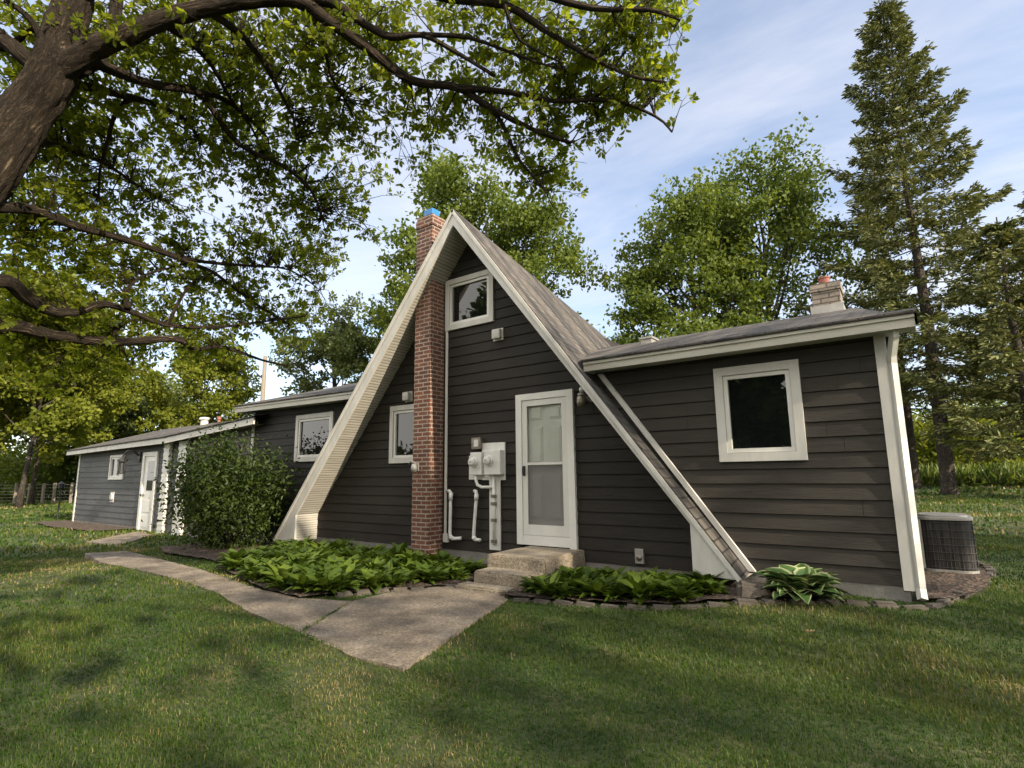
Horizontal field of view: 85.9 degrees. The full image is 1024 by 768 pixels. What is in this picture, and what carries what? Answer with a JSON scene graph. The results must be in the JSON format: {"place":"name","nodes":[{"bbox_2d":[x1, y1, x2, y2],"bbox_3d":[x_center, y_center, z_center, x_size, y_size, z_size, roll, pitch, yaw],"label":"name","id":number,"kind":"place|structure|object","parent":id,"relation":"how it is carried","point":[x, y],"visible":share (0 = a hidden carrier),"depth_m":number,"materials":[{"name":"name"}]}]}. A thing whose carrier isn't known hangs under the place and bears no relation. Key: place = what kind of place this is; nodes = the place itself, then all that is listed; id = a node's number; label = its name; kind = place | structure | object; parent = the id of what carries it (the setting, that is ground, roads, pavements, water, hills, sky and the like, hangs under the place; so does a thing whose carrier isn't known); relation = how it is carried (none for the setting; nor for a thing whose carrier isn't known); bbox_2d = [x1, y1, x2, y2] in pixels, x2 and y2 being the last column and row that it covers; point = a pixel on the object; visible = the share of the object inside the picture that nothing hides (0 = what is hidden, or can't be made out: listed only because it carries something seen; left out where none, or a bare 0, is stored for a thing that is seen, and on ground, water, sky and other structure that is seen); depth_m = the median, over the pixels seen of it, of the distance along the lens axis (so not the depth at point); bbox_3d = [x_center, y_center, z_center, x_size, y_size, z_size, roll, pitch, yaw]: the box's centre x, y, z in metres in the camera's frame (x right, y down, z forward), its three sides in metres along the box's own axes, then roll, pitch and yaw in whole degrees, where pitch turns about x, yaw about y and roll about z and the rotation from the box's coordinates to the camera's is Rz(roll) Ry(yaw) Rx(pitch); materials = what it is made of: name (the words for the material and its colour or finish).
{"place":"outdoors","nodes":[
{"label":"outdoors","id":0,"kind":"place"},
{"bbox_2d":[85,551,507,671],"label":"path","id":1,"kind":"structure","parent":0,"point":[400,631],"depth_m":5.30,"materials":[{"name":"concrete"}]},
{"bbox_2d":[0,483,1023,767],"bbox_3d":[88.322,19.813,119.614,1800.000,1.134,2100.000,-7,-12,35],"label":"lawn","id":2,"kind":"structure","parent":0,"point":[398,747],"depth_m":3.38,"materials":[{"name":"plant"}]},
{"bbox_2d":[0,258,73,455],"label":"leafy tree","id":3,"kind":"object","parent":2,"relation":"on","point":[7,404],"visible":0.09,"depth_m":30.27,"materials":[{"name":"green plant"}]},
{"bbox_2d":[0,483,75,503],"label":"field fence","id":4,"kind":"object","parent":2,"relation":"on","point":[53,497],"visible":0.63,"depth_m":33.12,"materials":[{"name":"grey metal"}]},
{"bbox_2d":[0,437,78,502],"bbox_3d":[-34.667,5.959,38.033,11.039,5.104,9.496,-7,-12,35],"label":"shrub","id":5,"kind":"object","parent":2,"relation":"on","point":[12,461],"visible":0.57,"depth_m":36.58,"materials":[{"name":"green plant"}]},
{"bbox_2d":[4,439,75,496],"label":"shrub","id":6,"kind":"object","parent":2,"relation":"on","point":[66,492],"visible":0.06,"depth_m":40.87,"materials":[{"name":"green plant"}]},
{"bbox_2d":[0,328,134,504],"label":"leafy tree","id":7,"kind":"object","parent":2,"relation":"on","point":[23,410],"visible":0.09,"depth_m":31.15,"materials":[{"name":"green plant"}]},
{"bbox_2d":[0,260,148,507],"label":"leafy tree","id":8,"kind":"object","parent":2,"relation":"on","point":[65,417],"visible":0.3,"depth_m":28.81,"materials":[{"name":"green plant"}]},
{"bbox_2d":[35,520,135,530],"bbox_3d":[-13.140,4.260,16.537,6.100,0.054,1.110,-7,-12,35],"label":"mulch bed","id":9,"kind":"object","parent":2,"relation":"on","point":[78,525],"visible":0.95,"depth_m":16.38,"materials":[{"name":"brown wood"}]},
{"bbox_2d":[34,375,157,477],"bbox_3d":[-30.005,3.307,39.896,7.789,10.198,7.605,-7,-12,35],"label":"leafy tree","id":10,"kind":"object","parent":2,"relation":"on","point":[112,428],"visible":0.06,"depth_m":38.41,"materials":[{"name":"green plant"}]},
{"bbox_2d":[85,531,150,545],"bbox_3d":[-9.229,3.704,12.954,0.994,0.145,3.571,2,-10,-18],"label":"door pad","id":11,"kind":"object","parent":2,"relation":"on","point":[131,537],"depth_m":12.68,"materials":[{"name":"concrete"}]},
{"bbox_2d":[86,369,196,445],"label":"leafy tree","id":12,"kind":"object","parent":2,"relation":"on","point":[134,415],"visible":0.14,"depth_m":40.40,"materials":[{"name":"green plant"}]},
{"bbox_2d":[129,320,261,434],"bbox_3d":[-21.223,1.933,36.894,7.800,11.649,8.881,7,-12,-37],"label":"leafy tree","id":13,"kind":"object","parent":2,"relation":"on","point":[193,377],"visible":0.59,"depth_m":35.52,"materials":[{"name":"green plant"}]},
{"bbox_2d":[160,539,273,562],"bbox_3d":[-5.172,3.033,10.098,4.100,0.096,2.200,-7,-12,35],"label":"mulch bed","id":14,"kind":"object","parent":2,"relation":"on","point":[207,553],"visible":0.35,"depth_m":10.09,"materials":[{"name":"brown wood"}]},
{"bbox_2d":[141,416,306,549],"bbox_3d":[-5.431,1.959,10.797,3.200,2.602,2.970,-7,-12,35],"label":"rounded shrub","id":15,"kind":"object","parent":14,"relation":"on","point":[204,500],"visible":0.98,"depth_m":10.26,"materials":[{"name":"green plant"}]},
{"bbox_2d":[249,356,266,400],"bbox_3d":[-12.818,2.312,27.377,1.000,7.507,0.285,-4,-10,18],"label":"utility pole","id":16,"kind":"object","parent":2,"relation":"on","point":[263,384],"visible":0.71,"depth_m":27.63,"materials":[{"name":"beige wood"}]},
{"bbox_2d":[266,290,380,395],"bbox_3d":[-10.876,0.889,34.976,8.045,12.665,8.185,-7,-12,35],"label":"leafy tree","id":17,"kind":"object","parent":2,"relation":"on","point":[338,348],"visible":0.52,"depth_m":33.74,"materials":[{"name":"green plant"}]},
{"bbox_2d":[0,0,699,400],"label":"shade tree","id":18,"kind":"object","parent":2,"relation":"on","point":[54,88],"visible":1,"depth_m":4.84,"materials":[{"name":"green plant"}]},
{"bbox_2d":[219,561,486,596],"bbox_3d":[-2.696,2.633,7.972,5.050,0.058,2.900,-7,-12,35],"label":"mulch bed","id":19,"kind":"object","parent":2,"relation":"on","point":[299,592],"visible":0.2,"depth_m":6.54,"materials":[{"name":"brown soil"}]},
{"bbox_2d":[214,554,252,570],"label":"hosta plant","id":20,"kind":"object","parent":19,"relation":"on","point":[233,564],"visible":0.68,"depth_m":7.56,"materials":[{"name":"green plant"}]},
{"bbox_2d":[213,548,254,566],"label":"hosta plant","id":21,"kind":"object","parent":19,"relation":"on","point":[235,555],"visible":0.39,"depth_m":7.88,"materials":[{"name":"green plant"}]},
{"bbox_2d":[230,562,263,578],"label":"hosta plant","id":22,"kind":"object","parent":19,"relation":"on","point":[257,568],"visible":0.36,"depth_m":7.03,"materials":[{"name":"green plant"}]},
{"bbox_2d":[242,566,274,580],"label":"hosta plant","id":23,"kind":"object","parent":19,"relation":"on","point":[255,575],"visible":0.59,"depth_m":6.84,"materials":[{"name":"green plant"}]},
{"bbox_2d":[258,563,301,587],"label":"hosta plant","id":24,"kind":"object","parent":19,"relation":"on","point":[284,568],"visible":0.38,"depth_m":6.49,"materials":[{"name":"green plant"}]},
{"bbox_2d":[265,572,299,589],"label":"hosta plant","id":25,"kind":"object","parent":19,"relation":"on","point":[279,582],"visible":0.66,"depth_m":6.32,"materials":[{"name":"green plant"}]},
{"bbox_2d":[281,552,318,565],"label":"hosta plant","id":26,"kind":"object","parent":19,"relation":"on","point":[292,558],"visible":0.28,"depth_m":7.49,"materials":[{"name":"green plant"}]},
{"bbox_2d":[282,569,332,595],"bbox_3d":[-2.297,2.241,6.236,0.512,0.259,0.605,-7,-11,34],"label":"hosta plant","id":27,"kind":"object","parent":19,"relation":"on","point":[300,582],"visible":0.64,"depth_m":6.11,"materials":[{"name":"green plant"}]},
{"bbox_2d":[291,563,335,578],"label":"hosta plant","id":28,"kind":"object","parent":19,"relation":"on","point":[303,569],"visible":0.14,"depth_m":6.44,"materials":[{"name":"green plant"}]},
{"bbox_2d":[296,548,330,561],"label":"hosta plant","id":29,"kind":"object","parent":19,"relation":"on","point":[324,555],"visible":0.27,"depth_m":7.89,"materials":[{"name":"green plant"}]},
{"bbox_2d":[305,572,352,594],"bbox_3d":[-2.061,2.230,6.153,0.457,0.234,0.540,-7,-11,33],"label":"hosta plant","id":30,"kind":"object","parent":19,"relation":"on","point":[323,582],"visible":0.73,"depth_m":6.04,"materials":[{"name":"green plant"}]},
{"bbox_2d":[311,568,364,592],"bbox_3d":[-1.939,2.201,6.182,0.560,0.265,0.543,-2,-10,7],"label":"hosta plant","id":31,"kind":"object","parent":19,"relation":"on","point":[347,583],"visible":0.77,"depth_m":6.15,"materials":[{"name":"green plant"}]},
{"bbox_2d":[326,563,363,573],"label":"hosta plant","id":32,"kind":"object","parent":19,"relation":"on","point":[349,568],"visible":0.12,"depth_m":6.68,"materials":[{"name":"green plant"}]},
{"bbox_2d":[331,559,362,570],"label":"hosta plant","id":33,"kind":"object","parent":19,"relation":"on","point":[345,564],"visible":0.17,"depth_m":6.98,"materials":[{"name":"green plant"}]},
{"bbox_2d":[343,548,377,557],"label":"hosta plant","id":34,"kind":"object","parent":19,"relation":"on","point":[350,553],"visible":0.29,"depth_m":8.06,"materials":[{"name":"green plant"}]},
{"bbox_2d":[353,568,390,593],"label":"hosta plant","id":35,"kind":"object","parent":19,"relation":"on","point":[369,578],"visible":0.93,"depth_m":6.27,"materials":[{"name":"green plant"}]},
{"bbox_2d":[362,556,386,568],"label":"hosta plant","id":36,"kind":"object","parent":19,"relation":"on","point":[382,562],"visible":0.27,"depth_m":7.25,"materials":[{"name":"green plant"}]},
{"bbox_2d":[362,549,392,558],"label":"hosta plant","id":37,"kind":"object","parent":19,"relation":"on","point":[380,552],"visible":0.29,"depth_m":7.92,"materials":[{"name":"green plant"}]},
{"bbox_2d":[374,568,410,587],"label":"hosta plant","id":38,"kind":"object","parent":19,"relation":"on","point":[397,578],"visible":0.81,"depth_m":6.38,"materials":[{"name":"green plant"}]},
{"bbox_2d":[382,542,413,553],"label":"hosta plant","id":39,"kind":"object","parent":19,"relation":"on","point":[400,547],"visible":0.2,"depth_m":8.23,"materials":[{"name":"green plant"}]},
{"bbox_2d":[392,547,429,562],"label":"hosta plant","id":40,"kind":"object","parent":19,"relation":"on","point":[408,553],"visible":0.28,"depth_m":7.70,"materials":[{"name":"green plant"}]},
{"bbox_2d":[411,561,436,575],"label":"hosta plant","id":41,"kind":"object","parent":19,"relation":"on","point":[425,565],"visible":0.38,"depth_m":7.08,"materials":[{"name":"green plant"}]},
{"bbox_2d":[414,566,449,584],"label":"hosta plant","id":42,"kind":"object","parent":19,"relation":"on","point":[425,573],"visible":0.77,"depth_m":6.73,"materials":[{"name":"green plant"}]},
{"bbox_2d":[425,567,451,583],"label":"hosta plant","id":43,"kind":"object","parent":19,"relation":"on","point":[435,573],"visible":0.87,"depth_m":6.72,"materials":[{"name":"green plant"}]},
{"bbox_2d":[426,550,461,562],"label":"hosta plant","id":44,"kind":"object","parent":19,"relation":"on","point":[442,554],"visible":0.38,"depth_m":7.71,"materials":[{"name":"green plant"}]},
{"bbox_2d":[443,566,471,579],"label":"hosta plant","id":45,"kind":"object","parent":19,"relation":"on","point":[456,573],"visible":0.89,"depth_m":6.90,"materials":[{"name":"green plant"}]},
{"bbox_2d":[452,557,478,571],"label":"hosta plant","id":46,"kind":"object","parent":19,"relation":"on","point":[461,562],"visible":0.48,"depth_m":7.27,"materials":[{"name":"green plant"}]},
{"bbox_2d":[350,269,413,381],"bbox_3d":[-6.727,-0.134,33.888,5.762,14.175,6.327,-7,-12,35],"label":"leafy tree","id":47,"kind":"object","parent":2,"relation":"on","point":[368,321],"visible":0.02,"depth_m":33.84,"materials":[{"name":"green plant"}]},
{"bbox_2d":[355,131,619,340],"bbox_3d":[-1.740,-3.034,27.321,12.713,17.706,12.758,-7,-12,35],"label":"leafy tree","id":48,"kind":"object","parent":2,"relation":"on","point":[444,183],"visible":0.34,"depth_m":26.02,"materials":[{"name":"green plant"}]},
{"bbox_2d":[66,208,927,602],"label":"house","id":49,"kind":"structure","parent":2,"relation":"on","point":[742,452],"depth_m":7.41,"materials":[{"name":"black wood"}]},
{"bbox_2d":[108,454,125,479],"bbox_3d":[-11.930,2.516,16.619,1.098,0.735,0.072,-7,-12,35],"label":"window","id":50,"kind":"structure","parent":49,"relation":"in","point":[114,465],"depth_m":16.74,"materials":[{"name":"white paint"}]},
{"bbox_2d":[117,450,141,473],"bbox_3d":[-10.925,2.231,15.718,0.699,0.661,0.247,-1,-9,0],"label":"wall lantern","id":51,"kind":"object","parent":49,"relation":"attached to","point":[122,459],"depth_m":15.67,"materials":[{"name":"black metal"}]},
{"bbox_2d":[136,451,159,531],"bbox_3d":[-10.019,2.940,15.090,0.940,2.130,0.140,-7,-12,35],"label":"side door","id":52,"kind":"structure","parent":49,"relation":"in","point":[150,460],"depth_m":15.10,"materials":[{"name":"white paint"}]},
{"bbox_2d":[294,411,335,461],"bbox_3d":[-3.938,1.063,10.955,1.233,0.945,0.072,-7,-12,35],"label":"window","id":53,"kind":"structure","parent":49,"relation":"in","point":[314,430],"depth_m":11.01,"materials":[{"name":"white paint"}]},
{"bbox_2d":[389,404,413,462],"bbox_3d":[-1.754,0.845,9.379,0.920,0.992,0.072,-7,-12,35],"label":"window","id":54,"kind":"structure","parent":49,"relation":"in","point":[402,416],"depth_m":9.49,"materials":[{"name":"white paint"}]},
{"bbox_2d":[446,489,461,540],"bbox_3d":[-0.914,2.022,8.494,0.352,0.772,0.088,-9,-13,43],"label":"vent pipe","id":55,"kind":"object","parent":49,"relation":"attached to","point":[451,536],"visible":1,"depth_m":8.49,"materials":[{"name":"white plastic"}]},
{"bbox_2d":[445,269,493,331],"bbox_3d":[-0.689,-1.353,8.942,1.013,0.871,0.072,-7,-12,35],"label":"window","id":56,"kind":"structure","parent":49,"relation":"in","point":[469,299],"depth_m":8.95,"materials":[{"name":"white paint"}]},
{"bbox_2d":[472,489,481,541],"bbox_3d":[-0.527,1.966,8.233,0.169,0.760,0.101,-7,-12,35],"label":"vent pipe","id":57,"kind":"object","parent":49,"relation":"attached to","point":[474,537],"visible":1,"depth_m":8.21,"materials":[{"name":"white plastic"}]},
{"bbox_2d":[468,437,505,549],"bbox_3d":[-0.435,1.605,8.128,0.691,1.638,0.228,-7,-12,35],"label":"electric meter","id":58,"kind":"object","parent":49,"relation":"attached to","point":[488,462],"visible":1,"depth_m":8.09,"materials":[{"name":"white paint"}]},
{"bbox_2d":[492,328,503,341],"bbox_3d":[-0.232,-0.765,8.445,0.190,0.190,0.086,-7,-12,35],"label":"wall vent","id":59,"kind":"object","parent":49,"relation":"attached to","point":[498,334],"depth_m":8.42,"materials":[{"name":"white plastic"}]},
{"bbox_2d":[515,389,578,549],"bbox_3d":[0.465,1.188,7.661,0.959,2.167,0.160,-7,-12,35],"label":"front door","id":60,"kind":"structure","parent":49,"relation":"in","point":[546,476],"depth_m":7.67,"materials":[{"name":"white paint"}]},
{"bbox_2d":[577,387,592,405],"bbox_3d":[0.979,0.163,7.361,0.223,0.267,0.177,-7,-12,35],"label":"wall lamp","id":61,"kind":"object","parent":49,"relation":"attached to","point":[581,399],"visible":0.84,"depth_m":7.32,"materials":[{"name":"metal"}]},
{"bbox_2d":[635,548,644,563],"bbox_3d":[1.547,2.096,6.687,0.110,0.175,0.069,-7,-12,35],"label":"outlet box","id":62,"kind":"object","parent":49,"relation":"attached to","point":[639,557],"visible":1,"depth_m":6.67,"materials":[{"name":"grey metal"}]},
{"bbox_2d":[713,359,807,461],"bbox_3d":[2.752,0.314,6.140,0.900,1.082,0.072,-7,-12,35],"label":"window","id":63,"kind":"structure","parent":49,"relation":"in","point":[759,407],"depth_m":6.13,"materials":[{"name":"white paint"}]},
{"bbox_2d":[455,546,584,596],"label":"door steps","id":64,"kind":"structure","parent":2,"relation":"on","point":[503,571],"depth_m":6.54,"materials":[{"name":"concrete"}]},
{"bbox_2d":[624,603,648,610],"bbox_3d":[1.184,2.182,5.253,0.245,0.139,0.120,-3,-7,16],"label":"edging stone","id":65,"kind":"object","parent":2,"relation":"on","point":[635,607],"visible":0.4,"depth_m":5.23,"materials":[{"name":"grey stone"}]},
{"bbox_2d":[607,330,670,343],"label":"leafy tree","id":66,"kind":"object","parent":2,"relation":"on","point":[620,336],"visible":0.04,"depth_m":40.59,"materials":[{"name":"green plant"}]},
{"bbox_2d":[649,604,674,610],"bbox_3d":[1.434,2.165,5.207,0.256,0.147,0.112,2,-11,3],"label":"edging stone","id":67,"kind":"object","parent":2,"relation":"on","point":[657,606],"visible":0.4,"depth_m":5.19,"materials":[{"name":"grey stone"}]},
{"bbox_2d":[499,580,846,602],"bbox_3d":[1.573,2.150,5.714,3.170,0.137,1.600,-7,-12,35],"label":"mulch bed","id":68,"kind":"object","parent":2,"relation":"on","point":[731,585],"visible":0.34,"depth_m":5.48,"materials":[{"name":"brown soil"}]},
{"bbox_2d":[519,568,572,596],"bbox_3d":[0.404,2.119,5.855,0.579,0.256,0.561,5,-11,-31],"label":"hosta plant","id":69,"kind":"object","parent":68,"relation":"on","point":[551,581],"visible":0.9,"depth_m":5.83,"materials":[{"name":"green plant"}]},
{"bbox_2d":[549,582,584,599],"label":"hosta plant","id":70,"kind":"object","parent":68,"relation":"on","point":[565,593],"visible":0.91,"depth_m":5.65,"materials":[{"name":"green plant"}]},
{"bbox_2d":[558,571,591,594],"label":"hosta plant","id":71,"kind":"object","parent":68,"relation":"on","point":[581,578],"visible":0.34,"depth_m":5.93,"materials":[{"name":"green plant"}]},
{"bbox_2d":[555,566,598,590],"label":"hosta plant","id":72,"kind":"object","parent":68,"relation":"on","point":[589,574],"visible":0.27,"depth_m":6.20,"materials":[{"name":"green plant"}]},
{"bbox_2d":[571,575,615,597],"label":"hosta plant","id":73,"kind":"object","parent":68,"relation":"on","point":[594,587],"visible":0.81,"depth_m":5.62,"materials":[{"name":"green plant"}]},
{"bbox_2d":[601,584,632,601],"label":"hosta plant","id":74,"kind":"object","parent":68,"relation":"on","point":[614,592],"visible":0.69,"depth_m":5.48,"materials":[{"name":"green plant"}]},
{"bbox_2d":[612,570,668,606],"bbox_3d":[1.282,2.044,5.442,0.565,0.309,0.554,3,-10,-21],"label":"hosta plant","id":75,"kind":"object","parent":68,"relation":"on","point":[642,590],"visible":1,"depth_m":5.41,"materials":[{"name":"green plant"}]},
{"bbox_2d":[644,577,686,602],"bbox_3d":[1.569,2.068,5.551,0.507,0.248,0.518,8,-13,-43],"label":"hosta plant","id":76,"kind":"object","parent":68,"relation":"on","point":[665,585],"visible":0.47,"depth_m":5.49,"materials":[{"name":"green plant"}]},
{"bbox_2d":[647,570,687,580],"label":"hosta plant","id":77,"kind":"object","parent":68,"relation":"on","point":[661,576],"visible":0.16,"depth_m":5.91,"materials":[{"name":"green plant"}]},
{"bbox_2d":[655,582,699,601],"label":"hosta plant","id":78,"kind":"object","parent":68,"relation":"on","point":[683,593],"visible":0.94,"depth_m":5.33,"materials":[{"name":"green plant"}]},
{"bbox_2d":[674,575,709,598],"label":"hosta plant","id":79,"kind":"object","parent":68,"relation":"on","point":[696,584],"visible":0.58,"depth_m":5.47,"materials":[{"name":"green plant"}]},
{"bbox_2d":[682,570,728,585],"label":"hosta plant","id":80,"kind":"object","parent":68,"relation":"on","point":[697,576],"visible":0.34,"depth_m":5.76,"materials":[{"name":"green plant"}]},
{"bbox_2d":[695,579,729,593],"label":"hosta plant","id":81,"kind":"object","parent":68,"relation":"on","point":[713,586],"visible":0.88,"depth_m":5.47,"materials":[{"name":"green plant"}]},
{"bbox_2d":[755,563,851,603],"bbox_3d":[2.757,1.930,5.253,0.770,0.346,0.817,-2,-10,10],"label":"variegated hosta","id":82,"kind":"object","parent":68,"relation":"on","point":[805,582],"visible":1,"depth_m":5.13,"materials":[{"name":"green plant"}]},
{"bbox_2d":[597,166,798,344],"bbox_3d":[8.914,-2.435,26.130,9.298,15.475,8.854,5,-11,-29],"label":"leafy tree","id":83,"kind":"object","parent":2,"relation":"on","point":[683,217],"visible":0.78,"depth_m":25.23,"materials":[{"name":"green plant"}]},
{"bbox_2d":[732,598,759,606],"bbox_3d":[2.191,2.091,5.134,0.251,0.158,0.120,0,-6,4],"label":"edging stone","id":84,"kind":"object","parent":2,"relation":"on","point":[743,601],"visible":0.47,"depth_m":5.11,"materials":[{"name":"grey stone"}]},
{"bbox_2d":[735,580,770,599],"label":"stone block","id":85,"kind":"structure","parent":2,"relation":"on","point":[744,588],"depth_m":5.27,"materials":[{"name":"grey stone"}]},
{"bbox_2d":[624,112,937,338],"bbox_3d":[13.213,-3.681,28.139,11.764,18.295,12.992,4,-10,-24],"label":"leafy tree","id":86,"kind":"object","parent":2,"relation":"on","point":[788,223],"visible":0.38,"depth_m":26.88,"materials":[{"name":"green plant"}]},
{"bbox_2d":[815,598,841,605],"bbox_3d":[2.904,2.043,5.030,0.224,0.148,0.112,-1,-6,16],"label":"edging stone","id":87,"kind":"object","parent":2,"relation":"on","point":[820,601],"visible":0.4,"depth_m":5.01,"materials":[{"name":"grey stone"}]},
{"bbox_2d":[842,599,870,606],"bbox_3d":[3.128,2.037,4.981,0.224,0.155,0.112,0,-10,17],"label":"edging stone","id":88,"kind":"object","parent":2,"relation":"on","point":[853,602],"visible":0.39,"depth_m":4.96,"materials":[{"name":"grey stone"}]},
{"bbox_2d":[870,600,899,609],"bbox_3d":[3.346,2.034,4.926,0.230,0.166,0.120,-3,-9,10],"label":"edging stone","id":89,"kind":"object","parent":2,"relation":"on","point":[882,604],"visible":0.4,"depth_m":4.91,"materials":[{"name":"grey stone"}]},
{"bbox_2d":[790,0,1023,494],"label":"spruce tree","id":90,"kind":"object","parent":2,"relation":"on","point":[876,109],"visible":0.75,"depth_m":22.94,"materials":[{"name":"green plant"}]},
{"bbox_2d":[845,153,974,488],"bbox_3d":[19.014,-3.732,28.107,6.511,18.000,6.472,-4,-10,19],"label":"spruce tree","id":91,"kind":"object","parent":2,"relation":"on","point":[909,425],"visible":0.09,"depth_m":26.59,"materials":[{"name":"green plant"}]},
{"bbox_2d":[901,604,928,610],"bbox_3d":[3.572,2.032,4.881,0.222,0.135,0.115,-6,-9,13],"label":"edging stone","id":92,"kind":"object","parent":2,"relation":"on","point":[918,606],"visible":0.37,"depth_m":4.86,"materials":[{"name":"grey stone"}]},
{"bbox_2d":[924,567,989,598],"bbox_3d":[5.069,2.166,6.328,0.646,0.048,3.422,-7,-12,35],"label":"mulch bed","id":93,"kind":"object","parent":2,"relation":"on","point":[941,584],"visible":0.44,"depth_m":5.68,"materials":[{"name":"brown soil"}]},
{"bbox_2d":[917,512,979,573],"bbox_3d":[5.155,1.892,6.533,0.555,0.680,0.640,-7,-12,35],"label":"air conditioner","id":94,"kind":"object","parent":93,"relation":"on","point":[947,542],"visible":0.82,"depth_m":6.30,"materials":[{"name":"grey metal"}]},
{"bbox_2d":[901,216,1023,462],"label":"spruce tree","id":95,"kind":"object","parent":2,"relation":"on","point":[976,246],"visible":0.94,"depth_m":19.48,"materials":[{"name":"green plant"}]},
{"bbox_2d":[912,404,1023,467],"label":"shrub","id":96,"kind":"object","parent":2,"relation":"on","point":[930,454],"visible":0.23,"depth_m":31.09,"materials":[{"name":"green plant"}]},
{"bbox_2d":[919,459,1023,486],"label":"meadow grass","id":97,"kind":"structure","parent":2,"relation":"on","point":[1006,473],"depth_m":26.91,"materials":[{"name":"green plant"}]},
{"bbox_2d":[922,398,1023,462],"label":"shrub","id":98,"kind":"object","parent":2,"relation":"on","point":[997,421],"visible":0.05,"depth_m":34.55,"materials":[{"name":"green plant"}]},
{"bbox_2d":[949,191,1023,438],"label":"spruce tree","id":99,"kind":"object","parent":2,"relation":"on","point":[1021,219],"visible":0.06,"depth_m":24.05,"materials":[{"name":"green plant"}]},
{"bbox_2d":[0,0,1023,456],"label":"sky","id":100,"kind":"structure","parent":0,"point":[751,65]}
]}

